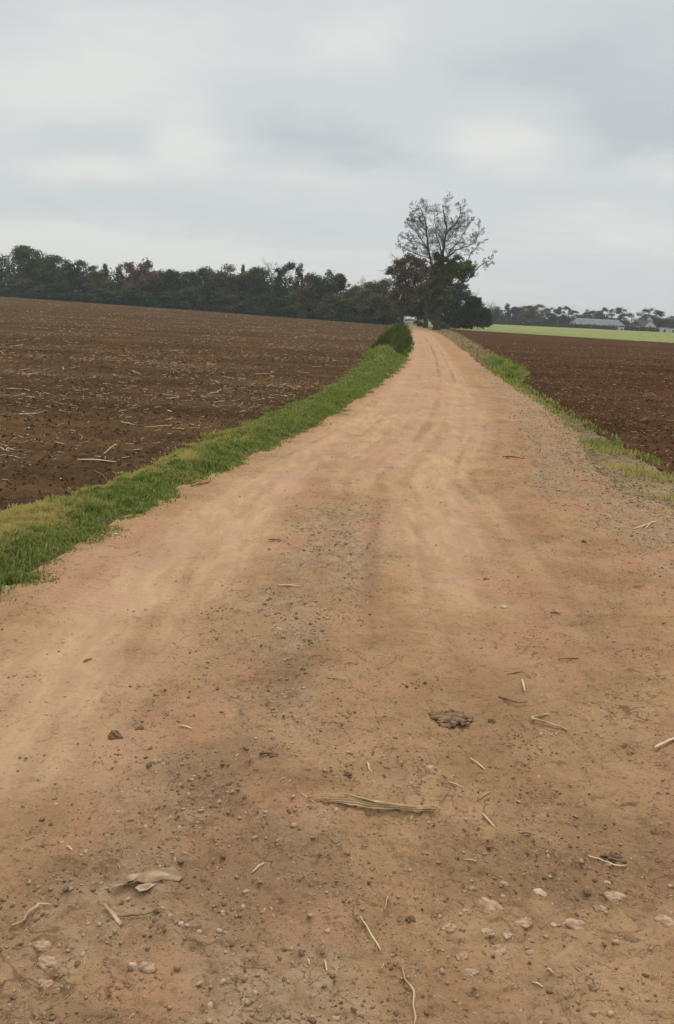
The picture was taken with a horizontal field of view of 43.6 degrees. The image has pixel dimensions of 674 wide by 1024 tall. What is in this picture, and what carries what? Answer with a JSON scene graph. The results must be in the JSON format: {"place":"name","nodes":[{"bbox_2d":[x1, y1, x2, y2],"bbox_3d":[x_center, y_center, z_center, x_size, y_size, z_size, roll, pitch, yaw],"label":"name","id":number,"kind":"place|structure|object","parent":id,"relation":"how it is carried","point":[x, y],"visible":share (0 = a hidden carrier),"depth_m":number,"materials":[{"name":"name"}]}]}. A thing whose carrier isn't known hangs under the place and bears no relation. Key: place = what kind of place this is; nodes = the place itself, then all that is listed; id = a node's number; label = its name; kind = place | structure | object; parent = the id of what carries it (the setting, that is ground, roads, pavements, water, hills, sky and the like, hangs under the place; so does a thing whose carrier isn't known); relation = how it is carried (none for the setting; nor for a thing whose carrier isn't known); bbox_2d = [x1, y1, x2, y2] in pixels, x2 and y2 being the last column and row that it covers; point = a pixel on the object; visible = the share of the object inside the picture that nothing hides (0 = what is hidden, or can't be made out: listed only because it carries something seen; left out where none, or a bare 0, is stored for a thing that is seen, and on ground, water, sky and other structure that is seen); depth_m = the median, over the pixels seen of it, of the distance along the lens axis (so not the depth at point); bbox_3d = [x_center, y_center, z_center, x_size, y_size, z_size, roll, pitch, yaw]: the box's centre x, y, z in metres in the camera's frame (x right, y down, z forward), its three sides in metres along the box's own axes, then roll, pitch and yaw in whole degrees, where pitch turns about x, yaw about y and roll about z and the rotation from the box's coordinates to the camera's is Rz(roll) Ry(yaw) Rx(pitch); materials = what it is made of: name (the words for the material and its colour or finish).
{"place":"outdoors","nodes":[
{"label":"outdoors","id":0,"kind":"place"},
{"bbox_2d":[0,296,387,512],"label":"field","id":1,"kind":"structure","parent":0,"point":[224,322],"depth_m":19.91,"materials":[{"name":"brown soil"}]},
{"bbox_2d":[0,285,21,296],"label":"understory tree","id":2,"kind":"object","parent":1,"relation":"on","point":[10,288],"visible":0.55,"depth_m":180.71,"materials":[{"name":"green plant"}]},
{"bbox_2d":[13,277,34,291],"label":"understory tree","id":3,"kind":"object","parent":1,"relation":"on","point":[25,284],"visible":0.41,"depth_m":182.81,"materials":[{"name":"green plant"}]},
{"bbox_2d":[82,287,116,303],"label":"understory tree","id":4,"kind":"object","parent":1,"relation":"on","point":[93,295],"visible":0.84,"depth_m":176.41,"materials":[{"name":"green plant"}]},
{"bbox_2d":[98,289,131,304],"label":"understory tree","id":5,"kind":"object","parent":1,"relation":"on","point":[115,294],"visible":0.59,"depth_m":177.79,"materials":[{"name":"green plant"}]},
{"bbox_2d":[114,281,141,305],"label":"understory tree","id":6,"kind":"object","parent":1,"relation":"on","point":[127,288],"visible":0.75,"depth_m":176.67,"materials":[{"name":"green plant"}]},
{"bbox_2d":[124,290,160,306],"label":"understory tree","id":7,"kind":"object","parent":1,"relation":"on","point":[137,295],"visible":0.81,"depth_m":176.84,"materials":[{"name":"green plant"}]},
{"bbox_2d":[150,292,175,307],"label":"understory tree","id":8,"kind":"object","parent":1,"relation":"on","point":[159,296],"visible":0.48,"depth_m":177.53,"materials":[{"name":"green plant"}]},
{"bbox_2d":[176,285,203,310],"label":"understory tree","id":9,"kind":"object","parent":1,"relation":"on","point":[193,295],"visible":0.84,"depth_m":175.92,"materials":[{"name":"green plant"}]},
{"bbox_2d":[0,298,384,480],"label":"stubble litter","id":10,"kind":"object","parent":1,"relation":"on","point":[157,373],"visible":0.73,"depth_m":20.94,"materials":[{"name":"brown plant"}]},
{"bbox_2d":[233,301,263,314],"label":"understory tree","id":11,"kind":"object","parent":1,"relation":"on","point":[251,305],"visible":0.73,"depth_m":169.00,"materials":[{"name":"green plant"}]},
{"bbox_2d":[277,290,304,317],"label":"understory tree","id":12,"kind":"object","parent":1,"relation":"on","point":[291,299],"visible":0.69,"depth_m":163.67,"materials":[{"name":"green plant"}]},
{"bbox_2d":[373,277,392,296],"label":"tree","id":13,"kind":"object","parent":1,"relation":"on","point":[383,285],"visible":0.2,"depth_m":160.21,"materials":[{"name":"green plant"}]},
{"bbox_2d":[0,324,414,604],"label":"verge","id":14,"kind":"structure","parent":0,"point":[246,454],"depth_m":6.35,"materials":[{"name":"green plant"}]},
{"bbox_2d":[360,351,396,364],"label":"tall weeds","id":15,"kind":"object","parent":14,"relation":"on","point":[380,357],"visible":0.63,"depth_m":29.45,"materials":[{"name":"green plant"}]},
{"bbox_2d":[362,342,403,360],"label":"tall weeds","id":16,"kind":"object","parent":14,"relation":"on","point":[388,350],"visible":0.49,"depth_m":32.64,"materials":[{"name":"green plant"}]},
{"bbox_2d":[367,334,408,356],"bbox_3d":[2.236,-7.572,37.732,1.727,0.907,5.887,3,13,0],"label":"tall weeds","id":17,"kind":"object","parent":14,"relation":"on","point":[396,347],"visible":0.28,"depth_m":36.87,"materials":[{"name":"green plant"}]},
{"bbox_2d":[374,324,413,351],"bbox_3d":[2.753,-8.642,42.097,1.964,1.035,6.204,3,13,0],"label":"tall weeds","id":18,"kind":"object","parent":14,"relation":"on","point":[402,341],"visible":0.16,"depth_m":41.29,"materials":[{"name":"green plant"}]},
{"bbox_2d":[0,323,673,1023],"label":"dirt track","id":19,"kind":"structure","parent":0,"point":[124,649],"depth_m":3.35,"materials":[{"name":"brown soil"}]},
{"bbox_2d":[11,903,52,925],"bbox_3d":[-0.821,1.074,2.259,0.028,0.016,0.116,13,17,37],"label":"twig","id":20,"kind":"object","parent":19,"relation":"on","point":[28,911],"visible":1,"depth_m":2.25,"materials":[{"name":"wood"}]},
{"bbox_2d":[33,941,51,951],"bbox_3d":[-0.753,1.110,2.149,0.050,0.018,0.032,3,13,0],"label":"stone","id":21,"kind":"object","parent":19,"relation":"on","point":[41,946],"visible":1,"depth_m":2.14,"materials":[{"name":"stone"}]},
{"bbox_2d":[39,979,53,987],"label":"stone","id":22,"kind":"object","parent":19,"relation":"on","point":[44,983],"visible":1,"depth_m":2.02,"materials":[{"name":"stone"}]},
{"bbox_2d":[37,955,56,968],"bbox_3d":[-0.719,1.119,2.091,0.056,0.021,0.044,3,13,0],"label":"stone","id":23,"kind":"object","parent":19,"relation":"on","point":[45,961],"visible":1,"depth_m":2.08,"materials":[{"name":"stone"}]},
{"bbox_2d":[103,903,123,925],"bbox_3d":[-0.605,1.081,2.264,0.016,0.012,0.105,-9,17,-40],"label":"straw","id":24,"kind":"object","parent":19,"relation":"on","point":[118,921],"visible":1,"depth_m":2.25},
{"bbox_2d":[108,730,122,739],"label":"clod","id":25,"kind":"object","parent":19,"relation":"on","point":[114,734],"visible":1,"depth_m":3.21,"materials":[{"name":"soil"}]},
{"bbox_2d":[135,883,154,891],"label":"dead leaf","id":26,"kind":"object","parent":19,"relation":"on","point":[146,887],"visible":1,"depth_m":2.37,"materials":[{"name":"plant"}]},
{"bbox_2d":[106,867,184,887],"bbox_3d":[-0.546,1.040,2.405,0.221,0.019,0.054,0,14,-13],"label":"dead leaf","id":27,"kind":"object","parent":19,"relation":"on","point":[160,874],"visible":1,"depth_m":2.40,"materials":[{"name":"beige plant"}]},
{"bbox_2d":[138,961,156,973],"bbox_3d":[-0.467,1.124,2.075,0.047,0.017,0.035,3,13,0],"label":"stone","id":28,"kind":"object","parent":19,"relation":"on","point":[147,967],"visible":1,"depth_m":2.07,"materials":[{"name":"stone"}]},
{"bbox_2d":[0,421,673,1023],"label":"soil crumbs","id":29,"kind":"object","parent":19,"relation":"on","point":[126,987],"visible":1,"depth_m":2.63,"materials":[{"name":"brown soil"}]},
{"bbox_2d":[1,433,673,1022],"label":"track litter","id":30,"kind":"object","parent":19,"relation":"on","point":[319,741],"visible":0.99,"depth_m":3.29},
{"bbox_2d":[307,793,436,810],"bbox_3d":[0.114,0.970,2.809,0.437,0.031,0.051,4,13,3],"label":"dried corn leaf","id":31,"kind":"object","parent":19,"relation":"on","point":[362,799],"visible":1,"depth_m":2.80,"materials":[{"name":"beige plant"}]},
{"bbox_2d":[402,966,416,1023],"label":"straw","id":32,"kind":"object","parent":19,"relation":"on","point":[412,988],"visible":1,"depth_m":2.05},
{"bbox_2d":[442,923,456,932],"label":"stone","id":33,"kind":"object","parent":19,"relation":"on","point":[449,927],"visible":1,"depth_m":2.27,"materials":[{"name":"stone"}]},
{"bbox_2d":[428,709,473,727],"bbox_3d":[0.477,0.849,3.498,0.175,0.024,0.153,-3,14,-24],"label":"dung clod","id":34,"kind":"object","parent":19,"relation":"on","point":[449,718],"visible":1,"depth_m":3.48,"materials":[{"name":"brown soil"}]},
{"bbox_2d":[455,951,467,960],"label":"stone","id":35,"kind":"object","parent":19,"relation":"on","point":[463,955],"visible":1,"depth_m":2.18,"materials":[{"name":"stone"}]},
{"bbox_2d":[462,968,478,976],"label":"stone","id":36,"kind":"object","parent":19,"relation":"on","point":[470,972],"visible":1,"depth_m":2.14,"materials":[{"name":"stone"}]},
{"bbox_2d":[480,928,494,937],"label":"stone","id":37,"kind":"object","parent":19,"relation":"on","point":[487,932],"visible":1,"depth_m":2.28,"materials":[{"name":"stone"}]},
{"bbox_2d":[478,896,503,912],"bbox_3d":[0.432,1.119,2.382,0.083,0.031,0.056,12,16,36],"label":"stone","id":38,"kind":"object","parent":19,"relation":"on","point":[486,904],"visible":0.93,"depth_m":2.38,"materials":[{"name":"stone"}]},
{"bbox_2d":[490,944,506,955],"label":"stone","id":39,"kind":"object","parent":19,"relation":"on","point":[500,950],"visible":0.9,"depth_m":2.24,"materials":[{"name":"stone"}]},
{"bbox_2d":[514,917,532,930],"bbox_3d":[0.516,1.147,2.345,0.064,0.023,0.047,-2,14,-18],"label":"stone","id":40,"kind":"object","parent":19,"relation":"on","point":[524,923],"visible":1,"depth_m":2.33,"materials":[{"name":"stone"}]},
{"bbox_2d":[530,713,567,729],"bbox_3d":[0.873,0.872,3.494,0.107,0.014,0.150,-2,14,-19],"label":"twig","id":41,"kind":"object","parent":19,"relation":"on","point":[533,718],"visible":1,"depth_m":3.49,"materials":[{"name":"wood"}]},
{"bbox_2d":[562,918,586,929],"bbox_3d":[0.663,1.153,2.349,0.070,0.027,0.055,8,14,21],"label":"stone","id":42,"kind":"object","parent":19,"relation":"on","point":[573,924],"visible":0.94,"depth_m":2.34,"materials":[{"name":"stone"}]},
{"bbox_2d":[600,852,626,862],"bbox_3d":[0.861,1.076,2.626,0.078,0.012,0.059,3,13,0],"label":"dead leaf","id":43,"kind":"object","parent":19,"relation":"on","point":[614,856],"visible":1,"depth_m":2.62,"materials":[{"name":"plant"}]},
{"bbox_2d":[603,891,627,901],"bbox_3d":[0.812,1.124,2.450,0.068,0.021,0.048,3,13,0],"label":"stone","id":44,"kind":"object","parent":19,"relation":"on","point":[614,896],"visible":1,"depth_m":2.45,"materials":[{"name":"stone"}]},
{"bbox_2d":[654,914,673,927],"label":"stone","id":45,"kind":"object","parent":19,"relation":"on","point":[666,921],"visible":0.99,"depth_m":2.37,"materials":[{"name":"stone"}]},
{"bbox_2d":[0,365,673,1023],"bbox_3d":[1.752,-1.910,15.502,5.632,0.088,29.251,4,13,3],"label":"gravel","id":46,"kind":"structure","parent":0,"point":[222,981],"depth_m":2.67,"materials":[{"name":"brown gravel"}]},
{"bbox_2d":[0,0,673,325],"label":"sky","id":47,"kind":"structure","parent":0,"point":[180,135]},
{"bbox_2d":[425,328,501,369],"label":"dry verge grass","id":48,"kind":"structure","parent":0,"point":[478,352],"depth_m":48.30,"materials":[{"name":"plant"}]},
{"bbox_2d":[406,323,673,509],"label":"verge","id":49,"kind":"structure","parent":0,"point":[665,486],"depth_m":9.60,"materials":[{"name":"green plant"}]},
{"bbox_2d":[396,191,497,329],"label":"half bare tree","id":50,"kind":"object","parent":49,"relation":"on","point":[439,281],"visible":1,"depth_m":116.58,"materials":[{"name":"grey plant"}]},
{"bbox_2d":[482,356,517,368],"bbox_3d":[5.861,-5.366,30.016,1.127,0.520,3.680,3,13,0],"label":"grass tussock","id":51,"kind":"object","parent":49,"relation":"on","point":[493,363],"depth_m":29.77,"materials":[{"name":"plant"}]},
{"bbox_2d":[489,360,530,375],"bbox_3d":[5.586,-4.678,27.073,1.146,0.504,3.201,3,13,0],"label":"grass tussock","id":52,"kind":"object","parent":49,"relation":"on","point":[500,368],"depth_m":26.76,"materials":[{"name":"green plant"}]},
{"bbox_2d":[497,368,531,380],"bbox_3d":[5.202,-4.125,24.866,0.811,0.398,2.215,3,13,0],"label":"grass tussock","id":53,"kind":"object","parent":49,"relation":"on","point":[508,373],"depth_m":24.41,"materials":[{"name":"plant"}]},
{"bbox_2d":[487,365,673,501],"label":"roadside grass","id":54,"kind":"structure","parent":49,"relation":"on","point":[598,445],"depth_m":11.50,"materials":[{"name":"green plant"}]},
{"bbox_2d":[541,411,673,523],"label":"shoulder stones","id":55,"kind":"object","parent":49,"relation":"on","point":[640,488],"visible":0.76,"depth_m":9.77,"materials":[{"name":"stone"}]},
{"bbox_2d":[406,321,673,342],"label":"meadow","id":56,"kind":"structure","parent":0,"point":[668,337],"depth_m":175.13,"materials":[{"name":"green plant"}]},
{"bbox_2d":[491,306,505,320],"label":"tree","id":57,"kind":"object","parent":56,"relation":"on","point":[498,315],"visible":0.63,"depth_m":324.40,"materials":[{"name":"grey plant"}]},
{"bbox_2d":[504,302,510,321],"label":"tree","id":58,"kind":"object","parent":56,"relation":"on","point":[508,313],"visible":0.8,"depth_m":328.80,"materials":[{"name":"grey plant"}]},
{"bbox_2d":[510,306,524,320],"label":"tree","id":59,"kind":"object","parent":56,"relation":"on","point":[516,311],"visible":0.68,"depth_m":332.08,"materials":[{"name":"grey plant"}]},
{"bbox_2d":[517,305,539,322],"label":"tree","id":60,"kind":"object","parent":56,"relation":"on","point":[529,311],"visible":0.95,"depth_m":324.40,"materials":[{"name":"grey plant"}]},
{"bbox_2d":[532,304,550,322],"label":"tree","id":61,"kind":"object","parent":56,"relation":"on","point":[540,316],"visible":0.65,"depth_m":327.71,"materials":[{"name":"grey plant"}]},
{"bbox_2d":[540,306,561,322],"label":"tree","id":62,"kind":"object","parent":56,"relation":"on","point":[551,316],"visible":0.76,"depth_m":331.91,"materials":[{"name":"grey plant"}]},
{"bbox_2d":[555,306,573,324],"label":"tree","id":63,"kind":"object","parent":56,"relation":"on","point":[563,318],"visible":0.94,"depth_m":324.39,"materials":[{"name":"green plant"}]},
{"bbox_2d":[492,319,672,331],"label":"field hedge","id":64,"kind":"object","parent":56,"relation":"on","point":[585,326],"visible":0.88,"depth_m":309.31,"materials":[{"name":"green plant"}]},
{"bbox_2d":[568,318,624,327],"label":"long shed","id":65,"kind":"structure","parent":56,"relation":"on","point":[601,322],"depth_m":319.37,"materials":[{"name":"grey metal"}]},
{"bbox_2d":[611,306,633,324],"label":"tree","id":66,"kind":"object","parent":56,"relation":"on","point":[618,310],"visible":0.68,"depth_m":332.05,"materials":[{"name":"green plant"}]},
{"bbox_2d":[636,318,656,328],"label":"white house","id":67,"kind":"structure","parent":56,"relation":"on","point":[647,323],"depth_m":315.81,"materials":[{"name":"tile"}]},
{"bbox_2d":[636,306,664,326],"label":"tree","id":68,"kind":"object","parent":56,"relation":"on","point":[655,317],"visible":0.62,"depth_m":327.97,"materials":[{"name":"green plant"}]},
{"bbox_2d":[447,329,673,474],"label":"field","id":69,"kind":"structure","parent":0,"point":[650,351],"depth_m":26.90,"materials":[{"name":"brown soil"}]},
{"bbox_2d":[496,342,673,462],"bbox_3d":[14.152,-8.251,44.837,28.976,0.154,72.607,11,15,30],"label":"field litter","id":70,"kind":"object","parent":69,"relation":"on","point":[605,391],"visible":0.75,"depth_m":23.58,"materials":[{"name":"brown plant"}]},
{"bbox_3d":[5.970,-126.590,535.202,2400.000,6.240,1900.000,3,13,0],"label":"ground","id":71,"kind":"structure","parent":0,"visible":0},
{"bbox_2d":[0,249,17,285],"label":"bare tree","id":72,"kind":"object","parent":71,"relation":"on","point":[8,265],"visible":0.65,"depth_m":196.90,"materials":[{"name":"green plant"}]},
{"bbox_2d":[3,245,49,286],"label":"tree","id":73,"kind":"object","parent":71,"relation":"on","point":[27,255],"visible":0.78,"depth_m":187.76,"materials":[{"name":"green plant"}]},
{"bbox_2d":[31,253,71,293],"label":"tree","id":74,"kind":"object","parent":71,"relation":"on","point":[48,269],"visible":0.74,"depth_m":186.10,"materials":[{"name":"green plant"}]},
{"bbox_2d":[61,259,78,290],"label":"tree","id":75,"kind":"object","parent":71,"relation":"on","point":[68,268],"visible":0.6,"depth_m":190.20,"materials":[{"name":"green plant"}]},
{"bbox_2d":[66,259,98,292],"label":"tree","id":76,"kind":"object","parent":71,"relation":"on","point":[76,271],"visible":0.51,"depth_m":192.72,"materials":[{"name":"green plant"}]},
{"bbox_2d":[82,270,115,292],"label":"tree","id":77,"kind":"object","parent":71,"relation":"on","point":[98,278],"visible":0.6,"depth_m":185.54,"materials":[{"name":"green plant"}]},
{"bbox_2d":[114,264,124,293],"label":"tree","id":78,"kind":"object","parent":71,"relation":"on","point":[119,271],"visible":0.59,"depth_m":192.11,"materials":[{"name":"green plant"}]},
{"bbox_2d":[119,257,163,299],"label":"tree","id":79,"kind":"object","parent":71,"relation":"on","point":[130,268],"visible":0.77,"depth_m":187.04,"materials":[{"name":"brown plant"}]},
{"bbox_2d":[130,261,157,295],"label":"tree","id":80,"kind":"object","parent":71,"relation":"on","point":[141,265],"visible":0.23,"depth_m":190.01,"materials":[{"name":"green plant"}]},
{"bbox_2d":[159,268,181,302],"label":"tree","id":81,"kind":"object","parent":71,"relation":"on","point":[171,280],"visible":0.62,"depth_m":186.87,"materials":[{"name":"green plant"}]},
{"bbox_2d":[173,270,200,296],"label":"tree","id":82,"kind":"object","parent":71,"relation":"on","point":[183,284],"visible":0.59,"depth_m":185.61,"materials":[{"name":"green plant"}]},
{"bbox_2d":[0,289,398,324],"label":"undergrowth","id":83,"kind":"object","parent":71,"relation":"on","point":[274,312],"visible":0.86,"depth_m":171.02,"materials":[{"name":"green plant"}]},
{"bbox_2d":[0,255,406,323],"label":"woodland","id":84,"kind":"object","parent":71,"relation":"on","point":[20,269],"visible":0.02,"depth_m":196.14,"materials":[{"name":"green plant"}]},
{"bbox_2d":[190,266,217,297],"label":"tree","id":85,"kind":"object","parent":71,"relation":"on","point":[200,286],"visible":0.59,"depth_m":184.05,"materials":[{"name":"green plant"}]},
{"bbox_2d":[200,264,241,302],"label":"tree","id":86,"kind":"object","parent":71,"relation":"on","point":[222,278],"visible":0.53,"depth_m":182.85,"materials":[{"name":"green plant"}]},
{"bbox_2d":[231,270,257,302],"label":"tree","id":87,"kind":"object","parent":71,"relation":"on","point":[244,278],"visible":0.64,"depth_m":180.75,"materials":[{"name":"green plant"}]},
{"bbox_2d":[244,265,270,314],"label":"tree","id":88,"kind":"object","parent":71,"relation":"on","point":[260,284],"visible":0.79,"depth_m":179.83,"materials":[{"name":"green plant"}]},
{"bbox_2d":[263,258,282,295],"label":"bare tree","id":89,"kind":"object","parent":71,"relation":"on","point":[270,279],"visible":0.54,"depth_m":183.06,"materials":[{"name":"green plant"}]},
{"bbox_2d":[270,260,297,309],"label":"tree","id":90,"kind":"object","parent":71,"relation":"on","point":[278,280],"visible":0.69,"depth_m":177.70,"materials":[{"name":"green plant"}]},
{"bbox_2d":[294,262,304,302],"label":"tree","id":91,"kind":"object","parent":71,"relation":"on","point":[299,274],"visible":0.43,"depth_m":177.31,"materials":[{"name":"green plant"}]},
{"bbox_2d":[287,272,321,305],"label":"tree","id":92,"kind":"object","parent":71,"relation":"on","point":[308,280],"visible":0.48,"depth_m":175.00,"materials":[{"name":"green plant"}]},
{"bbox_2d":[311,269,335,310],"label":"tree","id":93,"kind":"object","parent":71,"relation":"on","point":[321,287],"visible":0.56,"depth_m":169.58,"materials":[{"name":"green plant"}]},
{"bbox_2d":[312,293,351,319],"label":"understory tree","id":94,"kind":"object","parent":71,"relation":"on","point":[327,305],"visible":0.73,"depth_m":161.06,"materials":[{"name":"green plant"}]},
{"bbox_2d":[322,272,347,303],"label":"tree","id":95,"kind":"object","parent":71,"relation":"on","point":[340,279],"visible":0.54,"depth_m":169.26,"materials":[{"name":"green plant"}]},
{"bbox_2d":[344,283,363,312],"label":"tree","id":96,"kind":"object","parent":71,"relation":"on","point":[352,291],"visible":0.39,"depth_m":171.20,"materials":[{"name":"green plant"}]},
{"bbox_2d":[352,280,381,303],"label":"tree","id":97,"kind":"object","parent":71,"relation":"on","point":[370,286],"visible":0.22,"depth_m":163.70,"materials":[{"name":"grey plant"}]},
{"bbox_2d":[355,290,399,318],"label":"tree","id":98,"kind":"object","parent":71,"relation":"on","point":[378,305],"visible":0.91,"depth_m":150.24,"materials":[{"name":"green plant"}]},
{"bbox_2d":[380,251,431,324],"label":"oak tree","id":99,"kind":"object","parent":71,"relation":"on","point":[408,276],"visible":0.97,"depth_m":129.81,"materials":[{"name":"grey plant"}]},
{"bbox_2d":[391,275,440,327],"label":"tunnel tree","id":100,"kind":"object","parent":71,"relation":"on","point":[424,308],"visible":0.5,"depth_m":139.04,"materials":[{"name":"green plant"}]},
{"bbox_2d":[404,294,441,324],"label":"tunnel tree","id":101,"kind":"object","parent":71,"relation":"on","point":[431,319],"visible":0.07,"depth_m":198.05,"materials":[{"name":"green plant"}]},
{"bbox_2d":[440,277,475,328],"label":"evergreen tree","id":102,"kind":"object","parent":71,"relation":"on","point":[455,303],"visible":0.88,"depth_m":142.22,"materials":[{"name":"green plant"}]},
{"bbox_2d":[440,293,494,328],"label":"conifer hedge tree","id":103,"kind":"object","parent":71,"relation":"on","point":[476,312],"visible":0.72,"depth_m":144.95,"materials":[{"name":"green plant"}]},
{"bbox_2d":[498,311,673,327],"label":"wood","id":104,"kind":"object","parent":71,"relation":"on","point":[549,320],"visible":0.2,"depth_m":333.62,"materials":[{"name":"green plant"}]},
{"bbox_2d":[656,316,673,327],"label":"tree","id":105,"kind":"object","parent":71,"relation":"on","point":[668,321],"visible":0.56,"depth_m":332.03,"materials":[{"name":"green plant"}]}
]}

